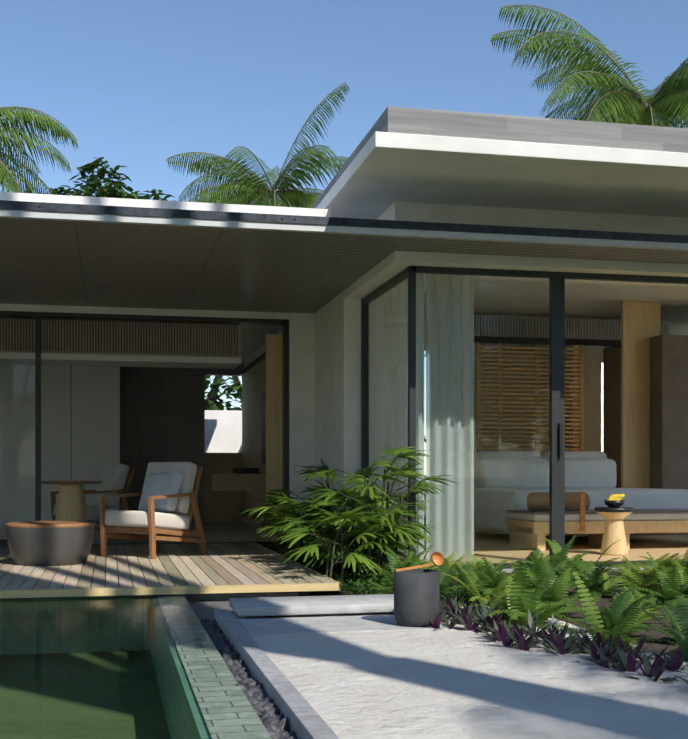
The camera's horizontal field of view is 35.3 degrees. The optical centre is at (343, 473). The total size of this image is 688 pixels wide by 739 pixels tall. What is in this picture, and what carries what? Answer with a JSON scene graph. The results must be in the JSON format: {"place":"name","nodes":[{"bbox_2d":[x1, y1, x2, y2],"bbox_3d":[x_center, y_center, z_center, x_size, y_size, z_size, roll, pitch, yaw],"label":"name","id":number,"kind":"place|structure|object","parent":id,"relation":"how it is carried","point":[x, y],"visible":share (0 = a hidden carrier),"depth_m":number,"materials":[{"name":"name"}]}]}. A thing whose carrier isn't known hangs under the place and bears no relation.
{"place":"outdoors","nodes":[
{"label":"outdoors","id":0,"kind":"place"},
{"bbox_2d":[0,539,7,545],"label":"living room door","id":1,"kind":"structure","parent":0,"point":[3,542],"depth_m":12.01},
{"bbox_2d":[0,316,34,533],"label":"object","id":2,"kind":"object","parent":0,"point":[18,419],"depth_m":12.06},
{"bbox_2d":[35,316,40,520],"bbox_3d":[-3.423,-0.478,12.114,0.060,2.560,0.050,0,0,-12],"label":"door frame","id":3,"kind":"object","parent":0,"point":[37,418],"visible":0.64,"depth_m":12.09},
{"bbox_2d":[0,596,210,738],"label":"water","id":4,"kind":"structure","parent":0,"point":[98,671],"depth_m":4.99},
{"bbox_2d":[0,522,276,547],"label":"interior floor","id":5,"kind":"structure","parent":0,"point":[229,532],"depth_m":14.33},
{"bbox_2d":[0,364,119,527],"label":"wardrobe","id":6,"kind":"object","parent":5,"relation":"on","point":[80,423],"visible":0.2,"depth_m":16.06,"materials":[{"name":"white"}]},
{"bbox_2d":[55,484,87,520],"bbox_3d":[-3.005,0.457,11.940,0.410,0.690,0.410,0,0,-12],"label":"table base","id":7,"kind":"object","parent":5,"relation":"on","point":[71,504],"visible":0.5,"depth_m":11.81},
{"bbox_2d":[41,481,101,483],"bbox_3d":[-3.005,0.097,11.940,0.660,0.030,0.660,0,0,-12],"label":"table top","id":8,"kind":"object","parent":7,"relation":"on","point":[71,482],"visible":1,"depth_m":11.66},
{"bbox_2d":[50,468,138,541],"bbox_3d":[-2.949,0.371,12.789,0.849,0.878,0.670,0,0,-32],"label":"chair frame","id":9,"kind":"object","parent":5,"relation":"on","point":[123,505],"visible":0.27,"depth_m":12.70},
{"bbox_2d":[53,464,128,519],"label":"chair cushions","id":10,"kind":"object","parent":9,"relation":"on","point":[113,476],"visible":0.6,"depth_m":12.68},
{"bbox_2d":[120,367,204,521],"bbox_3d":[-3.144,-0.558,17.874,1.657,2.720,0.250,0,0,-12],"label":"wall panel","id":11,"kind":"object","parent":5,"relation":"on","point":[162,414],"depth_m":17.77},
{"bbox_2d":[242,357,265,527],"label":"wood wall","id":12,"kind":"structure","parent":5,"relation":"on","point":[253,384],"depth_m":16.63,"materials":[{"name":"paint"}]},
{"bbox_2d":[212,474,265,490],"bbox_3d":[-1.440,0.122,15.123,0.737,0.240,0.750,0,0,-12],"label":"desk","id":13,"kind":"object","parent":12,"relation":"attached to","point":[238,482],"visible":0.75,"depth_m":14.76,"materials":[{"name":"brown"}]},
{"bbox_2d":[241,351,265,374],"bbox_3d":[-1.057,-1.683,15.498,0.210,0.070,5.280,0,0,-12],"label":"window frame","id":14,"kind":"object","parent":12,"relation":"on","point":[254,363],"visible":0.21,"depth_m":16.48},
{"bbox_2d":[262,393,265,462],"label":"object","id":15,"kind":"object","parent":12,"relation":"attached to","point":[264,428],"visible":0.21,"depth_m":15.43,"materials":[{"name":"black"}]},
{"bbox_2d":[240,324,282,360],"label":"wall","id":16,"kind":"structure","parent":5,"relation":"on","point":[253,338],"depth_m":14.74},
{"bbox_2d":[0,317,239,354],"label":"vent","id":17,"kind":"object","parent":16,"relation":"attached to","point":[113,321],"visible":0.2,"depth_m":12.57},
{"bbox_2d":[0,318,240,357],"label":"vent slats","id":18,"kind":"object","parent":17,"relation":"attached to","point":[142,353],"visible":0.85,"depth_m":12.54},
{"bbox_2d":[0,352,240,368],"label":"ceiling trim","id":19,"kind":"structure","parent":17,"relation":"attached to","point":[133,361],"depth_m":12.62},
{"bbox_2d":[0,311,288,324],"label":"door frame","id":20,"kind":"object","parent":16,"relation":"attached to","point":[142,317],"visible":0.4,"depth_m":12.34,"materials":[{"name":"grey"}]},
{"bbox_2d":[283,320,288,538],"bbox_3d":[-0.684,-0.498,12.732,0.054,2.600,0.164,0,0,-12],"label":"window frame","id":21,"kind":"object","parent":16,"relation":"attached to","point":[285,406],"visible":0.71,"depth_m":12.65,"materials":[{"name":"grey"}]},
{"bbox_2d":[0,304,288,319],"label":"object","id":22,"kind":"object","parent":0,"point":[135,311],"visible":0.8,"depth_m":12.30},
{"bbox_2d":[0,543,335,589],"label":"deck boards","id":23,"kind":"object","parent":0,"point":[216,564],"visible":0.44,"depth_m":9.05,"materials":[{"name":"wood"}]},
{"bbox_2d":[6,526,94,565],"bbox_3d":[-2.622,0.634,9.673,0.770,0.335,0.770,0,0,-12],"label":"coffee table base","id":24,"kind":"object","parent":23,"relation":"on","point":[48,546],"visible":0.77,"depth_m":9.37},
{"bbox_2d":[5,521,94,527],"bbox_3d":[-2.622,0.451,9.673,0.780,0.031,0.780,0,0,-12],"label":"coffee table top","id":25,"kind":"object","parent":24,"relation":"on","point":[45,524],"visible":1,"depth_m":9.46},
{"bbox_2d":[99,467,207,558],"bbox_3d":[-1.869,0.371,10.662,0.670,0.878,0.849,0,0,32],"label":"chair frame","id":26,"kind":"object","parent":23,"relation":"on","point":[153,533],"visible":0.88,"depth_m":10.49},
{"bbox_2d":[104,462,196,529],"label":"chair cushions","id":27,"kind":"object","parent":26,"relation":"on","point":[171,520],"visible":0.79,"depth_m":10.59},
{"bbox_2d":[139,472,183,511],"bbox_3d":[-1.804,0.182,10.692,0.460,0.397,0.263,0,0,32],"label":"chair pillow","id":28,"kind":"object","parent":27,"relation":"on","point":[167,483],"visible":0.96,"depth_m":10.61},
{"bbox_2d":[0,547,327,598],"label":"wooden deck","id":29,"kind":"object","parent":23,"relation":"on","point":[150,595],"visible":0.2,"depth_m":7.74,"materials":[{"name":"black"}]},
{"bbox_2d":[0,583,338,597],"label":"deck fascia","id":30,"kind":"structure","parent":29,"relation":"attached to","point":[81,592],"depth_m":7.63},
{"bbox_2d":[253,542,340,589],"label":"deck fascia","id":31,"kind":"structure","parent":23,"relation":"attached to","point":[303,566],"depth_m":9.22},
{"bbox_2d":[92,541,288,546],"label":"door track","id":32,"kind":"structure","parent":0,"point":[115,544],"depth_m":12.42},
{"bbox_2d":[0,218,410,313],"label":"porch ceiling","id":33,"kind":"structure","parent":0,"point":[64,263],"depth_m":9.79,"materials":[{"name":"paint"}]},
{"bbox_2d":[0,192,330,216],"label":"roof edge","id":34,"kind":"object","parent":33,"relation":"on","point":[65,199],"visible":0.4,"depth_m":8.43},
{"bbox_2d":[0,200,687,242],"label":"roof fascia","id":35,"kind":"structure","parent":33,"relation":"on","point":[190,214],"depth_m":8.40,"materials":[{"name":"metal"}]},
{"bbox_2d":[0,209,687,250],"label":"gutter","id":36,"kind":"object","parent":35,"relation":"attached to","point":[149,220],"depth_m":8.42,"materials":[{"name":"metal"}]},
{"bbox_2d":[395,238,687,263],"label":"canopy soffit","id":37,"kind":"object","parent":33,"relation":"on","point":[535,250],"visible":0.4,"depth_m":9.13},
{"bbox_2d":[0,476,425,738],"bbox_3d":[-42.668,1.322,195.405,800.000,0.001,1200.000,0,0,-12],"label":"floor","id":38,"kind":"structure","parent":0,"point":[129,690],"depth_m":6.39,"materials":[{"name":"liquid"}]},
{"bbox_2d":[0,596,149,654],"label":"pool wall","id":39,"kind":"structure","parent":38,"relation":"in","point":[28,648],"depth_m":8.00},
{"bbox_2d":[150,596,210,738],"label":"pool wall","id":40,"kind":"structure","parent":39,"relation":"attached to","point":[193,711],"depth_m":5.22,"materials":[{"name":"tile"}]},
{"bbox_2d":[156,595,271,738],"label":"pool ledge","id":41,"kind":"object","parent":40,"relation":"on","point":[227,710],"visible":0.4,"depth_m":4.54,"materials":[{"name":"tile"}]},
{"bbox_2d":[188,593,334,620],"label":"ground","id":42,"kind":"structure","parent":38,"relation":"on","point":[204,609],"depth_m":7.47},
{"bbox_2d":[368,546,439,594],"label":"ferns","id":43,"kind":"object","parent":42,"relation":"on","point":[389,577],"visible":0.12,"depth_m":7.73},
{"bbox_2d":[214,609,339,738],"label":"kerb","id":44,"kind":"structure","parent":38,"relation":"on","point":[305,719],"depth_m":4.28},
{"bbox_2d":[277,548,367,594],"bbox_3d":[-0.091,1.087,10.033,0.760,0.430,5.370,0,0,-12],"label":"soil strip","id":45,"kind":"object","parent":38,"relation":"on","point":[338,592],"depth_m":8.12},
{"bbox_2d":[233,446,457,581],"bbox_3d":[-0.183,0.320,10.378,1.800,1.107,5.049,0,0,-12],"label":"shrub","id":46,"kind":"object","parent":45,"relation":"on","point":[361,536],"visible":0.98,"depth_m":8.88,"materials":[{"name":"plant"}]},
{"bbox_2d":[256,541,460,594],"bbox_3d":[-0.093,0.817,10.028,0.847,0.120,5.282,0,0,-12],"label":"ground cover","id":47,"kind":"object","parent":45,"relation":"on","point":[350,579],"visible":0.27,"depth_m":8.65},
{"bbox_3d":[0.498,1.117,0.399,0.105,0.370,12.550,0,0,-12],"label":"gutter","id":48,"kind":"object","parent":38,"relation":"on","visible":0},
{"bbox_2d":[199,618,297,738],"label":"pebbles","id":49,"kind":"object","parent":48,"relation":"on","point":[274,721],"visible":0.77,"depth_m":4.41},
{"bbox_2d":[205,453,241,521],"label":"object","id":50,"kind":"object","parent":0,"point":[222,506],"visible":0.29,"depth_m":17.99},
{"bbox_2d":[205,361,243,375],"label":"window frame","id":51,"kind":"object","parent":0,"point":[224,372],"visible":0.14,"depth_m":18.02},
{"bbox_2d":[184,592,297,600],"bbox_3d":[-1.238,1.028,10.153,0.830,0.348,4.650,0,0,-12],"label":"deck base","id":52,"kind":"object","parent":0,"point":[202,597],"depth_m":7.87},
{"bbox_2d":[232,468,259,473],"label":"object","id":53,"kind":"object","parent":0,"point":[245,470],"visible":1,"depth_m":14.92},
{"bbox_2d":[244,329,282,367],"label":"wood wall","id":54,"kind":"structure","parent":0,"point":[261,350],"depth_m":16.47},
{"bbox_2d":[266,334,282,540],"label":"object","id":55,"kind":"object","parent":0,"point":[274,412],"visible":0.5,"depth_m":12.83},
{"bbox_2d":[289,313,313,541],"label":"living wall","id":56,"kind":"structure","parent":0,"point":[301,389],"depth_m":12.69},
{"bbox_2d":[298,592,308,595],"bbox_3d":[-0.311,1.028,8.031,0.080,0.348,0.150,0,0,-12],"label":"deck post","id":57,"kind":"object","parent":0,"point":[303,593],"depth_m":7.96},
{"bbox_2d":[0,0,687,474],"label":"sky","id":58,"kind":"structure","parent":0,"point":[138,84],"materials":[{"name":"blue"}]},
{"bbox_2d":[374,552,402,564],"bbox_3d":[0.408,0.817,10.326,0.140,0.038,1.730,0,0,-12],"label":"fern","id":59,"kind":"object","parent":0,"point":[389,559],"depth_m":10.24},
{"bbox_2d":[361,303,368,508],"bbox_3d":[0.216,-0.473,11.138,0.070,2.550,0.060,0,0,-12],"label":"window frame","id":60,"kind":"object","parent":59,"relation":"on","point":[364,356],"visible":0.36,"depth_m":11.11,"materials":[{"name":"grey"}]},
{"bbox_2d":[365,275,407,558],"bbox_3d":[0.402,-0.473,10.258,0.001,2.550,1.740,0,0,-12],"label":"glass","id":61,"kind":"object","parent":59,"relation":"on","point":[385,387],"visible":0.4,"depth_m":10.29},
{"bbox_2d":[424,316,425,350],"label":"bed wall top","id":62,"kind":"structure","parent":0,"point":[425,333],"depth_m":15.82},
{"bbox_2d":[424,481,425,525],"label":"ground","id":63,"kind":"structure","parent":0,"point":[425,509],"depth_m":24.13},
{"bbox_2d":[0,106,77,194],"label":"palm","id":64,"kind":"object","parent":63,"relation":"on","point":[40,121],"visible":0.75,"depth_m":26.83,"materials":[{"name":"green plant"}]},
{"bbox_2d":[46,157,175,200],"bbox_3d":[-6.582,-4.046,29.954,3.931,9.695,3.083,0,0,-12],"label":"tree","id":65,"kind":"object","parent":63,"relation":"on","point":[93,182],"visible":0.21,"depth_m":29.87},
{"bbox_2d":[205,376,241,410],"bbox_3d":[-3.103,-1.476,22.879,4.759,4.557,4.258,0,0,-12],"label":"tree","id":66,"kind":"object","parent":63,"relation":"on","point":[211,399],"visible":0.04,"depth_m":21.69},
{"bbox_2d":[205,410,241,452],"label":"garden wall","id":67,"kind":"structure","parent":63,"relation":"on","point":[223,431],"depth_m":20.49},
{"bbox_2d":[165,82,349,207],"bbox_3d":[-2.302,-6.021,35.911,7.270,13.647,7.070,0,0,-12],"label":"palm","id":68,"kind":"object","parent":63,"relation":"on","point":[251,189],"visible":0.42,"depth_m":35.60,"materials":[{"name":"green plant"}]},
{"bbox_2d":[490,4,687,127],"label":"palm","id":69,"kind":"object","parent":63,"relation":"on","point":[627,104],"visible":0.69,"depth_m":29.36,"materials":[{"name":"green plant"}]},
{"bbox_2d":[229,604,687,738],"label":"pathway","id":70,"kind":"structure","parent":0,"point":[453,683],"depth_m":4.19,"materials":[{"name":"concrete"}]},
{"bbox_2d":[235,613,460,634],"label":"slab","id":71,"kind":"structure","parent":70,"relation":"on","point":[315,624],"depth_m":5.94,"materials":[{"name":"concrete"}]},
{"bbox_2d":[229,594,393,616],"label":"step slab","id":72,"kind":"structure","parent":71,"relation":"on","point":[304,605],"depth_m":6.31,"materials":[{"name":"stone"}]},
{"bbox_2d":[394,569,438,626],"bbox_3d":[0.398,0.682,5.930,0.250,0.300,0.250,0,0,-12],"label":"pot","id":73,"kind":"object","parent":71,"relation":"on","point":[416,597],"visible":0.88,"depth_m":5.83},
{"bbox_2d":[395,552,443,571],"bbox_3d":[0.416,0.482,5.946,0.301,0.101,0.052,0,0,-27],"label":"ladle","id":74,"kind":"object","parent":73,"relation":"on","point":[437,558],"visible":1,"depth_m":6.00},
{"bbox_2d":[425,594,687,683],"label":"purple plants","id":75,"kind":"object","parent":70,"relation":"on","point":[557,641],"visible":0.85,"depth_m":5.09,"materials":[{"name":"plant"}]},
{"bbox_2d":[340,570,687,661],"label":"soil","id":76,"kind":"structure","parent":0,"point":[606,601],"depth_m":6.53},
{"bbox_2d":[374,585,502,604],"bbox_3d":[0.624,0.817,7.159,0.733,0.118,0.976,0,0,-12],"label":"ground cover","id":77,"kind":"object","parent":76,"relation":"on","point":[466,598],"visible":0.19,"depth_m":7.09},
{"bbox_2d":[365,535,687,660],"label":"ferns","id":78,"kind":"object","parent":76,"relation":"on","point":[537,579],"visible":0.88,"depth_m":6.85,"materials":[{"name":"plant"}]},
{"bbox_2d":[381,528,687,563],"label":"floor","id":79,"kind":"structure","parent":0,"point":[656,547],"depth_m":11.59,"materials":[{"name":"brown wood"}]},
{"bbox_2d":[314,291,360,542],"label":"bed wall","id":80,"kind":"structure","parent":79,"relation":"on","point":[337,382],"depth_m":11.39,"materials":[{"name":"paint"}]},
{"bbox_2d":[316,131,687,324],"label":"white slab","id":81,"kind":"structure","parent":80,"relation":"on","point":[382,173],"depth_m":8.66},
{"bbox_2d":[344,210,406,298],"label":"wall","id":82,"kind":"structure","parent":81,"relation":"attached to","point":[374,278],"depth_m":10.11,"materials":[{"name":"paint"}]},
{"bbox_2d":[361,266,408,303],"bbox_3d":[0.404,-1.773,10.274,0.070,0.050,1.830,0,0,-12],"label":"window frame","id":83,"kind":"object","parent":82,"relation":"attached to","point":[395,280],"visible":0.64,"depth_m":10.21,"materials":[{"name":"grey"}]},
{"bbox_2d":[375,276,425,299],"bbox_3d":[0.610,-2.048,10.549,0.350,0.500,1.380,0,0,-12],"label":"curtain pelmet","id":84,"kind":"object","parent":81,"relation":"attached to","point":[396,286],"depth_m":10.34,"materials":[{"name":"paint"}]},
{"bbox_2d":[311,106,687,208],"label":"concrete band","id":85,"kind":"object","parent":81,"relation":"on","point":[391,119],"visible":0.21,"depth_m":7.90,"materials":[{"name":"concrete"}]},
{"bbox_2d":[387,201,687,276],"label":"roof beam","id":86,"kind":"structure","parent":81,"relation":"attached to","point":[476,215],"depth_m":9.42,"materials":[{"name":"paint"}]},
{"bbox_2d":[412,266,687,283],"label":"window frame","id":87,"kind":"object","parent":86,"relation":"attached to","point":[543,274],"visible":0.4,"depth_m":9.63,"materials":[{"name":"grey"}]},
{"bbox_2d":[416,273,687,286],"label":"curtain pelmet","id":88,"kind":"object","parent":81,"relation":"attached to","point":[584,281],"depth_m":10.13,"materials":[{"name":"paint"}]},
{"bbox_2d":[369,273,423,561],"bbox_3d":[0.382,-0.553,11.108,0.098,2.690,3.070,0,0,-12],"label":"curtain","id":89,"kind":"object","parent":88,"relation":"hanging from","point":[401,355],"depth_m":10.47,"materials":[{"name":"fabric"}]},
{"bbox_2d":[426,274,473,561],"bbox_3d":[0.958,-0.553,9.745,0.449,2.690,0.096,0,0,-12],"label":"curtain","id":90,"kind":"object","parent":88,"relation":"hanging from","point":[450,524],"depth_m":9.75,"materials":[{"name":"fabric"}]},
{"bbox_2d":[476,342,583,531],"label":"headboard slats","id":91,"kind":"object","parent":79,"relation":"on","point":[537,373],"visible":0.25,"depth_m":14.92,"materials":[{"name":"wood"}]},
{"bbox_2d":[474,528,678,536],"bbox_3d":[2.792,0.622,13.534,1.900,0.200,2.050,0,0,-12],"label":"bed base","id":92,"kind":"object","parent":79,"relation":"on","point":[635,534],"visible":0.07,"depth_m":12.66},
{"bbox_2d":[474,488,687,532],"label":"bed","id":93,"kind":"object","parent":92,"relation":"on","point":[643,498],"visible":0.23,"depth_m":12.54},
{"bbox_2d":[475,451,540,487],"bbox_3d":[2.160,-0.038,14.231,0.900,0.520,0.220,0,0,-12],"label":"headboard","id":94,"kind":"object","parent":93,"relation":"on","point":[504,454],"depth_m":14.12,"materials":[{"name":"fabric"}]},
{"bbox_2d":[479,458,548,487],"bbox_3d":[2.208,0.012,14.006,0.940,0.420,0.200,0,0,-12],"label":"bed pillow","id":95,"kind":"object","parent":93,"relation":"on","point":[506,481],"depth_m":13.91,"materials":[{"name":"fabric"}]},
{"bbox_2d":[542,451,606,460],"bbox_3d":[3.078,-0.038,14.430,0.900,0.520,0.220,0,0,-12],"label":"bed pillow","id":96,"kind":"object","parent":93,"relation":"on","point":[586,454],"visible":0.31,"depth_m":14.36,"materials":[{"name":"fabric"}]},
{"bbox_2d":[565,458,616,487],"bbox_3d":[3.127,0.012,14.206,0.940,0.420,0.200,0,0,-12],"label":"bed pillow","id":97,"kind":"object","parent":93,"relation":"on","point":[590,473],"visible":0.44,"depth_m":14.13,"materials":[{"name":"fabric"}]},
{"bbox_2d":[570,345,602,450],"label":"bed wall","id":98,"kind":"structure","parent":79,"relation":"on","point":[593,358],"depth_m":15.78,"materials":[{"name":"paint"}]},
{"bbox_2d":[601,363,602,451],"bbox_3d":[3.495,-0.698,14.651,0.020,1.600,0.010,0,0,-12],"label":"led","id":99,"kind":"object","parent":98,"relation":"attached to","point":[601,407],"visible":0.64,"depth_m":14.65},
{"bbox_2d":[504,519,687,550],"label":"bed base","id":100,"kind":"object","parent":79,"relation":"on","point":[594,530],"visible":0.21,"depth_m":11.50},
{"bbox_2d":[527,492,589,511],"bbox_3d":[2.300,0.302,11.611,0.690,0.210,0.210,0,0,-12],"label":"bolster","id":101,"kind":"object","parent":100,"relation":"on","point":[572,501],"visible":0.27,"depth_m":11.53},
{"bbox_2d":[580,492,584,530],"bbox_3d":[2.502,0.397,11.342,0.050,0.410,0.012,0,0,-12],"label":"strap","id":102,"kind":"object","parent":100,"relation":"attached to","point":[582,511],"visible":0.93,"depth_m":11.34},
{"bbox_2d":[506,511,687,521],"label":"daybed cushion","id":103,"kind":"object","parent":100,"relation":"on","point":[632,516],"visible":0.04,"depth_m":11.50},
{"bbox_2d":[597,512,631,555],"bbox_3d":[2.674,0.569,10.711,0.380,0.465,0.380,0,0,-12],"label":"side table","id":104,"kind":"object","parent":79,"relation":"on","point":[614,530],"visible":0.71,"depth_m":10.62,"materials":[{"name":"brown wood"}]},
{"bbox_2d":[594,507,633,511],"bbox_3d":[2.674,0.355,10.711,0.384,0.043,0.384,0,0,-12],"label":"tray","id":105,"kind":"object","parent":104,"relation":"attached to","point":[613,509],"visible":0.83,"depth_m":10.56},
{"bbox_2d":[604,500,624,507],"bbox_3d":[2.674,0.298,10.711,0.200,0.072,0.200,0,0,-12],"label":"fruit bowl","id":106,"kind":"object","parent":104,"relation":"on","point":[614,503],"visible":0.98,"depth_m":10.64,"materials":[{"name":"black"}]},
{"bbox_2d":[607,494,624,499],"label":"bananas","id":107,"kind":"object","parent":106,"relation":"in","point":[616,496],"visible":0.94,"depth_m":10.72,"materials":[{"name":"yellow food"}]},
{"bbox_2d":[621,300,660,487],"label":"wooden column","id":108,"kind":"structure","parent":79,"relation":"on","point":[640,323],"depth_m":14.38,"materials":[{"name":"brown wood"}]},
{"bbox_2d":[603,334,687,534],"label":"wall panel","id":109,"kind":"object","parent":79,"relation":"on","point":[668,411],"visible":0.33,"depth_m":14.21,"materials":[{"name":"brown"}]},
{"bbox_2d":[474,336,620,346],"bbox_3d":[3.641,-1.838,15.212,4.729,0.080,0.090,0,0,-12],"label":"screen top rail","id":110,"kind":"object","parent":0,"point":[587,342],"visible":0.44,"depth_m":14.97,"materials":[{"name":"black"}]},
{"bbox_2d":[456,566,685,572],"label":"door track","id":111,"kind":"structure","parent":0,"point":[509,570],"depth_m":9.45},
{"bbox_2d":[408,266,415,556],"bbox_3d":[0.589,-0.498,9.385,0.055,2.600,0.055,0,0,-12],"label":"window frame","id":112,"kind":"object","parent":111,"relation":"on","point":[411,362],"visible":0.64,"depth_m":9.36,"materials":[{"name":"grey"}]},
{"bbox_2d":[416,274,548,562],"bbox_3d":[1.276,-0.473,9.603,1.380,2.550,0.001,0,0,-12],"label":"glass slide","id":113,"kind":"object","parent":111,"relation":"on","point":[483,413],"depth_m":9.60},
{"bbox_2d":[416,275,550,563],"bbox_3d":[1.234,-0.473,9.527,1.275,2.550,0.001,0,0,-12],"label":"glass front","id":114,"kind":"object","parent":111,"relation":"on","point":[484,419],"visible":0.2,"depth_m":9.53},
{"bbox_2d":[549,277,559,555],"bbox_3d":[1.885,-0.473,9.674,0.080,2.550,0.060,0,0,-12],"label":"mullion","id":115,"kind":"object","parent":111,"relation":"on","point":[554,405],"visible":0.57,"depth_m":9.65,"materials":[{"name":"grey"}]},
{"bbox_2d":[559,423,562,456],"bbox_3d":[1.927,-0.298,9.632,0.025,0.300,0.030,0,0,-12],"label":"handle","id":116,"kind":"object","parent":115,"relation":"attached to","point":[560,439],"visible":1,"depth_m":9.62,"materials":[{"name":"black"}]},
{"bbox_2d":[429,560,687,569],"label":"bed sill","id":117,"kind":"structure","parent":111,"relation":"on","point":[613,562],"depth_m":9.73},
{"bbox_2d":[560,279,564,547],"bbox_3d":[1.950,-0.473,9.750,0.060,2.550,0.050,0,0,-12],"label":"mullion","id":118,"kind":"object","parent":111,"relation":"on","point":[562,408],"visible":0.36,"depth_m":9.73,"materials":[{"name":"grey"}]},
{"bbox_2d":[474,315,668,339],"bbox_3d":[3.103,-2.083,15.592,3.440,0.330,0.040,0,0,-12],"label":"ac grille","id":119,"kind":"object","parent":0,"point":[609,329],"visible":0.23,"depth_m":15.61,"materials":[{"name":"white"}]},
{"bbox_2d":[474,324,687,487],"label":"window blind","id":120,"kind":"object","parent":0,"point":[675,329],"depth_m":16.12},
{"bbox_2d":[506,509,687,513],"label":"bench cushion","id":121,"kind":"object","parent":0,"point":[643,510],"visible":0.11,"depth_m":11.57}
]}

